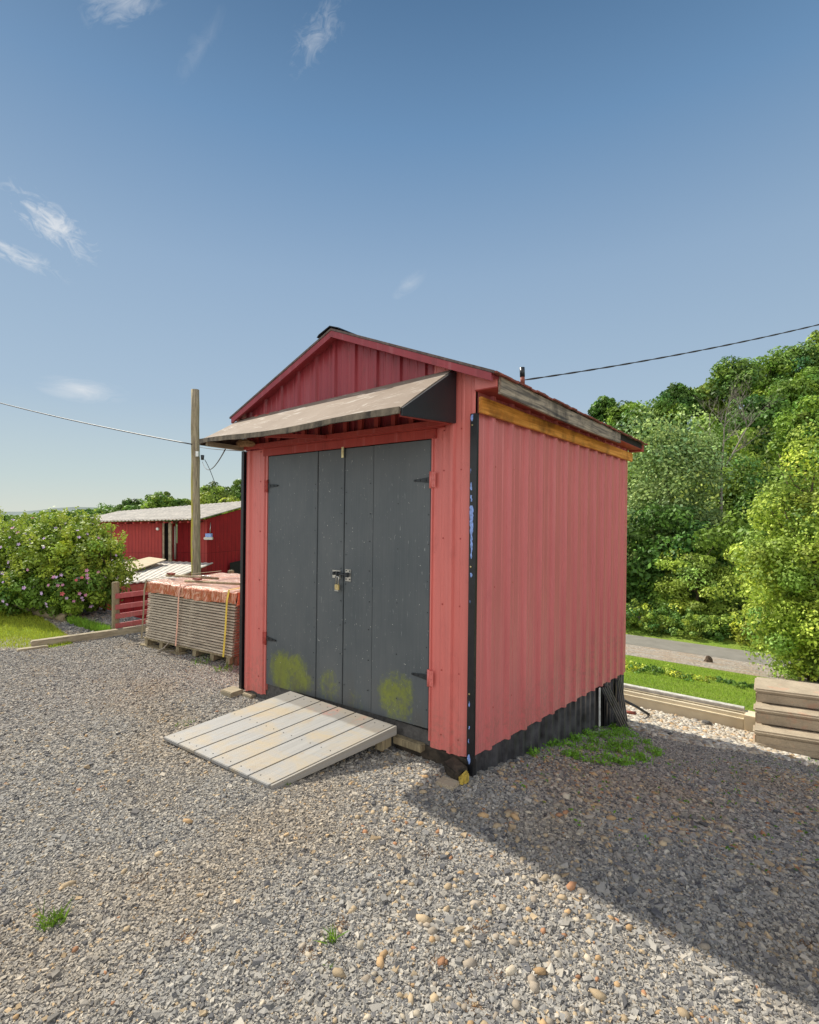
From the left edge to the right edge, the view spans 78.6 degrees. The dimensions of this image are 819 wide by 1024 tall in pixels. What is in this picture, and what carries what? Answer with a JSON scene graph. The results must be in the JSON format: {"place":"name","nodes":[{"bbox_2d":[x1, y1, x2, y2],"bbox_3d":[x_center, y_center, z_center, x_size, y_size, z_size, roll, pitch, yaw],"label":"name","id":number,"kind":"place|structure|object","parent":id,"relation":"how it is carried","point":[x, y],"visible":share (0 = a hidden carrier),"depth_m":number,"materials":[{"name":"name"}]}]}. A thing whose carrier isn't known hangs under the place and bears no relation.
{"place":"outdoors","nodes":[
{"label":"outdoors","id":0,"kind":"place"},
{"bbox_2d":[0,608,72,648],"bbox_3d":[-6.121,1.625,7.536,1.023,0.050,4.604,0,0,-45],"label":"grass","id":1,"kind":"structure","parent":0,"point":[23,638],"depth_m":6.92,"materials":[{"name":"green plant"}]},
{"bbox_2d":[0,507,97,515],"bbox_3d":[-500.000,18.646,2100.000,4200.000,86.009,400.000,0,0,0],"label":"hills","id":2,"kind":"structure","parent":0,"point":[37,511],"depth_m":1992.87,"materials":[{"name":"green plant"}]},
{"bbox_2d":[0,605,818,1023],"bbox_3d":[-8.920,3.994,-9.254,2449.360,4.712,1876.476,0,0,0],"label":"ground","id":3,"kind":"structure","parent":0,"point":[182,915],"depth_m":2.25,"materials":[{"name":"grey gravel"}]},
{"bbox_2d":[17,644,47,650],"bbox_3d":[-4.523,1.650,6.008,0.300,0.060,0.090,0,0,-41],"label":"timber edging","id":4,"kind":"object","parent":3,"relation":"on","point":[33,647],"visible":0.55,"depth_m":5.98,"materials":[{"name":"beige wood"}]},
{"bbox_2d":[32,608,71,621],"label":"rocks","id":5,"kind":"object","parent":3,"relation":"on","point":[61,617],"visible":0.57,"depth_m":7.59,"materials":[{"name":"grey stone"}]},
{"bbox_2d":[34,898,72,931],"bbox_3d":[-1.467,1.632,2.023,0.181,0.060,0.166,0,0,0],"label":"grass tuft","id":6,"kind":"object","parent":3,"relation":"on","point":[60,916],"visible":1,"depth_m":2.03,"materials":[{"name":"green plant"}]},
{"bbox_2d":[0,506,144,617],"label":"flowering bush","id":7,"kind":"object","parent":3,"relation":"on","point":[53,565],"visible":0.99,"depth_m":7.80,"materials":[{"name":"green plant"}]},
{"bbox_2d":[66,615,110,630],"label":"grass","id":8,"kind":"structure","parent":3,"relation":"on","point":[85,623],"depth_m":7.09,"materials":[{"name":"green plant"}]},
{"bbox_2d":[31,625,147,645],"bbox_3d":[-3.950,1.623,6.650,1.729,0.115,0.100,0,0,-41],"label":"timber edging","id":9,"kind":"object","parent":3,"relation":"on","point":[92,635],"visible":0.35,"depth_m":6.45,"materials":[{"name":"brown wood"}]},
{"bbox_2d":[100,560,212,618],"bbox_3d":[-9.372,3.200,16.778,5.748,2.899,10.173,0,0,-30],"label":"lean to","id":10,"kind":"object","parent":3,"relation":"on","point":[159,570],"visible":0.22,"depth_m":14.45,"materials":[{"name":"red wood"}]},
{"bbox_2d":[124,557,165,571],"bbox_3d":[-8.981,1.728,16.591,1.026,0.076,4.856,0,0,-11],"label":"plywood sheet","id":11,"kind":"object","parent":10,"relation":"on","point":[147,561],"visible":0.43,"depth_m":16.90,"materials":[{"name":"beige wood"}]},
{"bbox_2d":[80,501,240,585],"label":"barn","id":12,"kind":"structure","parent":3,"relation":"on","point":[220,540],"depth_m":20.33,"materials":[{"name":"red wood"}]},
{"bbox_2d":[172,523,175,560],"bbox_3d":[-9.498,1.202,20.102,0.050,1.505,0.301,0,0,6],"label":"barn door","id":13,"kind":"structure","parent":12,"relation":"in","point":[173,524],"depth_m":20.09,"materials":[{"name":"wood"}]},
{"bbox_2d":[152,642,174,655],"bbox_3d":[-2.836,1.583,5.790,0.393,0.134,0.105,0,0,28],"label":"twig pile","id":14,"kind":"object","parent":3,"relation":"on","point":[159,650],"visible":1,"depth_m":5.80,"materials":[{"name":"brown wood"}]},
{"bbox_2d":[112,570,233,628],"bbox_3d":[-3.439,1.600,7.486,0.095,1.300,1.840,0,0,38],"label":"rail fence","id":15,"kind":"object","parent":3,"relation":"on","point":[116,607],"visible":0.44,"depth_m":6.83,"materials":[{"name":"red paint"}]},
{"bbox_2d":[139,571,239,665],"bbox_3d":[-2.298,1.205,6.180,1.780,0.890,1.099,0,0,31],"label":"board bundle","id":16,"kind":"object","parent":3,"relation":"on","point":[198,615],"visible":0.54,"depth_m":5.73,"materials":[{"name":"brown wood"}]},
{"bbox_2d":[191,389,203,575],"bbox_3d":[-6.218,0.110,14.651,0.284,7.404,0.421,0,0,-44],"label":"utility pole","id":17,"kind":"object","parent":3,"relation":"on","point":[195,512],"visible":0.77,"depth_m":14.60,"materials":[{"name":"brown wood"}]},
{"bbox_2d":[0,403,191,444],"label":"wire","id":18,"kind":"object","parent":17,"relation":"attached to","point":[100,426],"visible":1,"depth_m":16.71,"materials":[{"name":"grey metal"}]},
{"bbox_2d":[202,449,225,469],"bbox_3d":[-3.956,-1.049,9.850,0.014,0.814,10.158,0,0,-24],"label":"wire","id":19,"kind":"object","parent":17,"relation":"attached to","point":[217,461],"visible":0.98,"depth_m":6.58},
{"bbox_2d":[201,447,245,450],"bbox_3d":[-3.791,-1.244,9.750,0.016,1.309,10.750,0,0,-26],"label":"wire","id":20,"kind":"object","parent":17,"relation":"attached to","point":[222,449],"visible":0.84,"depth_m":8.43,"materials":[{"name":"grey metal"}]},
{"bbox_2d":[191,654,210,664],"bbox_3d":[-2.273,1.605,5.466,0.224,0.089,0.261,0,0,0],"label":"grass tuft","id":21,"kind":"object","parent":3,"relation":"on","point":[207,660],"visible":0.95,"depth_m":5.46,"materials":[{"name":"green plant"}]},
{"bbox_2d":[212,661,232,671],"bbox_3d":[-1.921,1.613,5.221,0.195,0.084,0.289,0,0,25],"label":"grass tuft","id":22,"kind":"object","parent":3,"relation":"on","point":[226,667],"visible":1,"depth_m":5.21,"materials":[{"name":"green plant"}]},
{"bbox_2d":[221,686,242,697],"bbox_3d":[-1.605,1.633,4.532,0.160,0.055,0.130,0,0,37],"label":"paving slab","id":23,"kind":"object","parent":3,"relation":"on","point":[231,691],"depth_m":4.50,"materials":[{"name":"beige stone"}]},
{"bbox_2d":[242,691,255,698],"bbox_3d":[-1.432,1.640,4.470,0.130,0.040,0.058,0,0,37],"label":"wood block","id":24,"kind":"object","parent":3,"relation":"on","point":[249,695],"depth_m":4.45,"materials":[{"name":"beige wood"}]},
{"bbox_2d":[164,691,396,789],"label":"ramp","id":25,"kind":"structure","parent":3,"relation":"on","point":[286,738],"depth_m":3.42,"materials":[{"name":"grey paint"}]},
{"bbox_2d":[314,920,347,944],"bbox_3d":[-0.289,1.602,1.896,0.142,0.080,0.140,0,0,0],"label":"grass tuft","id":26,"kind":"object","parent":3,"relation":"on","point":[330,934],"visible":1,"depth_m":1.91,"materials":[{"name":"green plant"}]},
{"bbox_2d":[393,734,424,752],"bbox_3d":[-0.004,1.570,3.399,0.240,0.050,0.055,0,0,37],"label":"wood block","id":27,"kind":"object","parent":3,"relation":"on","point":[409,743],"depth_m":3.37,"materials":[{"name":"beige wood"}]},
{"bbox_2d":[0,691,818,1023],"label":"river pebbles","id":28,"kind":"object","parent":3,"relation":"on","point":[512,969],"visible":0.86,"depth_m":2.36,"materials":[{"name":"stone"}]},
{"bbox_2d":[199,326,647,776],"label":"shed","id":29,"kind":"structure","parent":3,"relation":"on","point":[458,528],"depth_m":3.71,"materials":[{"name":"red paint"}]},
{"bbox_2d":[236,439,254,446],"bbox_3d":[-1.440,-0.604,4.382,0.235,0.078,0.074,0,0,31],"label":"wasp nest","id":30,"kind":"object","parent":29,"relation":"in","point":[244,443],"visible":1,"depth_m":4.35,"materials":[{"name":"brown paper"}]},
{"bbox_2d":[334,576,339,590],"bbox_3d":[-0.547,0.541,3.788,0.042,0.114,0.020,0,0,37],"label":"padlock","id":31,"kind":"object","parent":29,"relation":"hanging from","point":[337,587],"visible":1,"depth_m":3.78,"materials":[{"name":"gold metal"}]},
{"bbox_2d":[262,449,428,710],"bbox_3d":[-0.569,0.505,3.847,1.756,1.971,0.069,0,0,37],"label":"door","id":32,"kind":"structure","parent":29,"relation":"in","point":[304,636],"depth_m":4.04,"materials":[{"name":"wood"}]},
{"bbox_2d":[343,440,435,728],"bbox_3d":[-0.164,0.491,3.542,0.851,1.941,0.067,0,0,37],"label":"door","id":33,"kind":"structure","parent":29,"relation":"in","point":[382,574],"depth_m":3.52,"materials":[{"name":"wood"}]},
{"bbox_2d":[525,324,818,379],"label":"wire","id":34,"kind":"object","parent":29,"relation":"attached to","point":[669,356],"visible":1,"depth_m":4.69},
{"bbox_2d":[435,776,459,790],"bbox_3d":[0.231,1.644,3.027,0.125,0.032,0.095,0,0,37],"label":"paving slab","id":35,"kind":"object","parent":3,"relation":"on","point":[446,782],"depth_m":3.01,"materials":[{"name":"concrete"}]},
{"bbox_2d":[444,756,467,780],"bbox_3d":[0.287,1.601,3.114,0.107,0.096,0.130,0,0,-42],"label":"wood block","id":36,"kind":"object","parent":3,"relation":"on","point":[455,768],"depth_m":3.10,"materials":[{"name":"brown wood"}]},
{"bbox_2d":[459,770,468,784],"bbox_3d":[0.334,1.617,3.039,0.043,0.075,0.085,0,0,40],"label":"wood chock","id":37,"kind":"object","parent":3,"relation":"on","point":[463,778],"visible":1,"depth_m":3.03,"materials":[{"name":"yellow wood"}]},
{"bbox_2d":[131,753,817,1015],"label":"dry litter","id":38,"kind":"object","parent":3,"relation":"on","point":[427,949],"visible":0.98,"depth_m":1.91,"materials":[{"name":"brown plant"}]},
{"bbox_2d":[526,721,664,765],"bbox_3d":[1.909,2.108,4.575,0.767,0.697,2.610,0,0,39],"label":"weed patch","id":39,"kind":"object","parent":3,"relation":"on","point":[616,730],"visible":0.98,"depth_m":4.30,"materials":[{"name":"green plant"}]},
{"bbox_2d":[599,688,600,730],"bbox_3d":[1.958,2.051,5.153,0.014,0.482,0.042,0,0,37],"label":"batten","id":40,"kind":"object","parent":3,"relation":"on","point":[599,705],"visible":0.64,"depth_m":5.14,"materials":[{"name":"white plastic"}]},
{"bbox_2d":[513,754,818,870],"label":"weed sprouts","id":41,"kind":"object","parent":3,"relation":"on","point":[726,847],"visible":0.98,"depth_m":3.19,"materials":[{"name":"green plant"}]},
{"bbox_2d":[624,683,755,731],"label":"retaining wall","id":42,"kind":"structure","parent":3,"relation":"on","point":[739,717],"depth_m":7.19,"materials":[{"name":"beige wood"}]},
{"bbox_2d":[626,598,798,649],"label":"undergrowth","id":43,"kind":"object","parent":3,"relation":"on","point":[714,628],"visible":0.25,"depth_m":24.81,"materials":[{"name":"green plant"}]},
{"bbox_2d":[616,704,811,765],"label":"pale pebbles","id":44,"kind":"object","parent":3,"relation":"on","point":[660,724],"visible":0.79,"depth_m":5.87,"materials":[{"name":"gravel"}]},
{"bbox_2d":[601,685,629,727],"bbox_3d":[2.244,2.145,5.411,0.665,0.625,0.104,0,0,-36],"label":"leaning sheet","id":45,"kind":"object","parent":44,"relation":"on","point":[620,719],"visible":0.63,"depth_m":5.37,"materials":[{"name":"grey wood"}]},
{"bbox_2d":[616,677,627,721],"bbox_3d":[2.468,2.215,5.795,0.377,0.634,0.050,0,0,-43],"label":"leaning sheet","id":46,"kind":"object","parent":44,"relation":"on","point":[621,699],"visible":0.63,"depth_m":5.77,"materials":[{"name":"grey metal"}]},
{"bbox_2d":[626,710,635,714],"bbox_3d":[2.987,2.714,6.775,0.142,0.041,0.044,0,0,21],"label":"brick piece","id":47,"kind":"object","parent":44,"relation":"on","point":[632,712],"visible":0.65,"depth_m":6.76,"materials":[{"name":"red brick"}]},
{"bbox_2d":[625,700,649,714],"bbox_3d":[3.145,2.709,6.950,0.439,0.275,0.036,0,0,-14],"label":"metal rod","id":48,"kind":"object","parent":44,"relation":"on","point":[637,707],"visible":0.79,"depth_m":6.94,"materials":[{"name":"black metal"}]},
{"bbox_2d":[701,720,711,724],"bbox_3d":[4.069,2.895,6.852,0.117,0.080,0.111,0,0,-34],"label":"rock","id":49,"kind":"object","parent":44,"relation":"on","point":[706,722],"visible":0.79,"depth_m":6.83,"materials":[{"name":"stone"}]},
{"bbox_2d":[626,622,801,654],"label":"grass verge","id":50,"kind":"object","parent":3,"relation":"on","point":[687,638],"depth_m":24.39,"materials":[{"name":"green plant"}]},
{"bbox_2d":[715,422,818,681],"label":"broadleaf tree","id":51,"kind":"object","parent":3,"relation":"on","point":[793,610],"visible":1,"depth_m":14.93,"materials":[{"name":"green plant"}]},
{"bbox_2d":[753,677,818,758],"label":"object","id":52,"kind":"structure","parent":3,"relation":"on","point":[786,715],"depth_m":6.10,"materials":[{"name":"brown wood"}]},
{"bbox_2d":[0,0,818,511],"label":"sky","id":53,"kind":"structure","parent":0,"point":[193,192],"materials":[{"name":"blue"}]},
{"bbox_2d":[176,470,814,613],"bbox_3d":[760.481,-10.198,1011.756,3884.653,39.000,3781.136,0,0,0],"label":"hillside","id":54,"kind":"structure","parent":0,"point":[693,595],"depth_m":31.28,"materials":[{"name":"green plant"}]},
{"bbox_2d":[0,503,221,533],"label":"treeline","id":55,"kind":"object","parent":54,"relation":"on","point":[104,509],"visible":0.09,"depth_m":86.00,"materials":[{"name":"green plant"}]},
{"bbox_2d":[112,498,143,521],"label":"broadleaf tree","id":56,"kind":"object","parent":54,"relation":"on","point":[136,502],"visible":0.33,"depth_m":65.15,"materials":[{"name":"green plant"}]},
{"bbox_2d":[139,491,174,520],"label":"broadleaf tree","id":57,"kind":"object","parent":54,"relation":"on","point":[158,499],"visible":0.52,"depth_m":56.71,"materials":[{"name":"green plant"}]},
{"bbox_2d":[166,498,190,539],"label":"broadleaf tree","id":58,"kind":"object","parent":54,"relation":"on","point":[177,502],"visible":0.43,"depth_m":56.80,"materials":[{"name":"green plant"}]},
{"bbox_2d":[200,481,235,518],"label":"broadleaf tree","id":59,"kind":"object","parent":54,"relation":"on","point":[208,495],"visible":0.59,"depth_m":50.92,"materials":[{"name":"green plant"}]},
{"bbox_2d":[218,497,240,513],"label":"broadleaf tree","id":60,"kind":"object","parent":54,"relation":"on","point":[228,499],"visible":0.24,"depth_m":47.42,"materials":[{"name":"green plant"}]},
{"bbox_2d":[223,479,240,500],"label":"broadleaf tree","id":61,"kind":"object","parent":54,"relation":"on","point":[234,490],"visible":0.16,"depth_m":59.16,"materials":[{"name":"green plant"}]},
{"bbox_2d":[587,395,617,421],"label":"broadleaf tree","id":62,"kind":"object","parent":54,"relation":"on","point":[600,405],"visible":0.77,"depth_m":60.98,"materials":[{"name":"green plant"}]},
{"bbox_2d":[601,400,657,489],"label":"broadleaf tree","id":63,"kind":"object","parent":54,"relation":"on","point":[618,411],"visible":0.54,"depth_m":58.77,"materials":[{"name":"green plant"}]},
{"bbox_2d":[626,548,665,606],"bbox_3d":[13.946,4.652,30.079,3.653,5.072,3.569,0,0,-23],"label":"broadleaf tree","id":64,"kind":"object","parent":54,"relation":"on","point":[633,587],"visible":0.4,"depth_m":29.14,"materials":[{"name":"green plant"}]},
{"bbox_2d":[638,588,685,620],"bbox_3d":[13.968,5.450,27.666,2.745,2.696,2.521,0,0,0],"label":"broadleaf tree","id":65,"kind":"object","parent":54,"relation":"on","point":[656,602],"visible":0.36,"depth_m":27.33,"materials":[{"name":"green plant"}]},
{"bbox_2d":[641,398,691,441],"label":"broadleaf tree","id":66,"kind":"object","parent":54,"relation":"on","point":[661,404],"visible":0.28,"depth_m":58.57,"materials":[{"name":"green plant"}]},
{"bbox_2d":[652,382,703,418],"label":"broadleaf tree","id":67,"kind":"object","parent":54,"relation":"on","point":[681,393],"visible":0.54,"depth_m":62.61,"materials":[{"name":"green plant"}]},
{"bbox_2d":[615,404,746,568],"bbox_3d":[17.024,-0.848,33.245,7.936,12.553,9.043,0,0,0],"label":"broadleaf tree","id":68,"kind":"object","parent":54,"relation":"on","point":[661,456],"visible":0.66,"depth_m":31.58,"materials":[{"name":"green plant"}]},
{"bbox_2d":[653,541,744,625],"bbox_3d":[15.464,4.040,26.771,4.385,4.936,4.657,0,0,29],"label":"broadleaf tree","id":69,"kind":"object","parent":54,"relation":"on","point":[689,565],"visible":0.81,"depth_m":26.38,"materials":[{"name":"green plant"}]},
{"bbox_2d":[691,380,727,419],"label":"broadleaf tree","id":70,"kind":"object","parent":54,"relation":"on","point":[702,391],"visible":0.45,"depth_m":64.53,"materials":[{"name":"green plant"}]},
{"bbox_2d":[679,502,741,569],"bbox_3d":[18.657,2.360,31.121,4.121,6.023,3.325,0,0,0],"label":"broadleaf tree","id":71,"kind":"object","parent":54,"relation":"on","point":[712,518],"visible":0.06,"depth_m":30.43,"materials":[{"name":"green plant"}]},
{"bbox_2d":[671,415,751,485],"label":"broadleaf tree","id":72,"kind":"object","parent":54,"relation":"on","point":[730,444],"visible":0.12,"depth_m":40.73,"materials":[{"name":"green plant"}]},
{"bbox_2d":[626,376,818,609],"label":"woodland","id":73,"kind":"object","parent":54,"relation":"on","point":[638,545],"visible":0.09,"depth_m":28.98,"materials":[{"name":"green plant"}]},
{"bbox_2d":[705,355,764,409],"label":"broadleaf tree","id":74,"kind":"object","parent":54,"relation":"on","point":[723,374],"visible":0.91,"depth_m":62.92,"materials":[{"name":"green plant"}]},
{"bbox_2d":[697,453,773,517],"bbox_3d":[23.550,0.060,35.863,5.351,8.496,5.258,0,0,38],"label":"broadleaf tree","id":75,"kind":"object","parent":54,"relation":"on","point":[740,468],"visible":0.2,"depth_m":35.06,"materials":[{"name":"green plant"}]},
{"bbox_2d":[697,373,782,516],"bbox_3d":[21.643,-2.144,33.319,6.132,14.361,3.211,0,0,-22],"label":"dead tree","id":76,"kind":"object","parent":54,"relation":"on","point":[732,434],"visible":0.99,"depth_m":33.16,"materials":[{"name":"wood"}]},
{"bbox_2d":[714,393,792,460],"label":"broadleaf tree","id":77,"kind":"object","parent":54,"relation":"on","point":[767,416],"visible":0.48,"depth_m":50.40,"materials":[{"name":"green plant"}]},
{"bbox_2d":[728,468,804,572],"bbox_3d":[23.575,0.925,32.986,4.523,7.623,4.806,0,0,-42],"label":"broadleaf tree","id":78,"kind":"object","parent":54,"relation":"on","point":[745,502],"visible":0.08,"depth_m":33.28,"materials":[{"name":"green plant"}]},
{"bbox_2d":[743,353,791,398],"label":"broadleaf tree","id":79,"kind":"object","parent":54,"relation":"on","point":[772,368],"visible":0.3,"depth_m":67.13,"materials":[{"name":"green plant"}]},
{"bbox_2d":[766,366,818,415],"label":"broadleaf tree","id":80,"kind":"object","parent":54,"relation":"on","point":[803,384],"visible":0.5,"depth_m":53.61,"materials":[{"name":"green plant"}]},
{"bbox_2d":[766,342,818,381],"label":"broadleaf tree","id":81,"kind":"object","parent":54,"relation":"on","point":[795,353],"visible":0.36,"depth_m":70.42,"materials":[{"name":"green plant"}]},
{"bbox_2d":[767,395,818,477],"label":"broadleaf tree","id":82,"kind":"object","parent":54,"relation":"on","point":[789,422],"visible":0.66,"depth_m":37.54,"materials":[{"name":"green plant"}]},
{"bbox_2d":[799,330,818,369],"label":"broadleaf tree","id":83,"kind":"object","parent":54,"relation":"on","point":[814,335],"visible":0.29,"depth_m":71.69,"materials":[{"name":"green plant"}]},
{"bbox_2d":[624,655,767,711],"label":"lawn","id":84,"kind":"structure","parent":0,"point":[715,692],"depth_m":10.80,"materials":[{"name":"green plant"}]},
{"bbox_2d":[625,660,753,689],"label":"ditch weeds","id":85,"kind":"object","parent":84,"relation":"on","point":[660,670],"visible":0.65,"depth_m":12.06,"materials":[{"name":"green plant"}]},
{"bbox_2d":[626,634,799,667],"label":"road","id":86,"kind":"structure","parent":0,"point":[715,651],"depth_m":22.80,"materials":[{"name":"grey asphalt"}]},
{"bbox_2d":[625,644,818,683],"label":"gravel verge","id":87,"kind":"structure","parent":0,"point":[737,666],"depth_m":17.82,"materials":[{"name":"beige gravel"}]},
{"bbox_2d":[704,655,712,662],"bbox_3d":[10.739,5.392,17.995,0.262,0.453,0.262,0,0,-15],"label":"rock","id":88,"kind":"object","parent":87,"relation":"on","point":[708,659],"visible":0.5,"depth_m":17.93,"materials":[{"name":"brown stone"}]}
]}

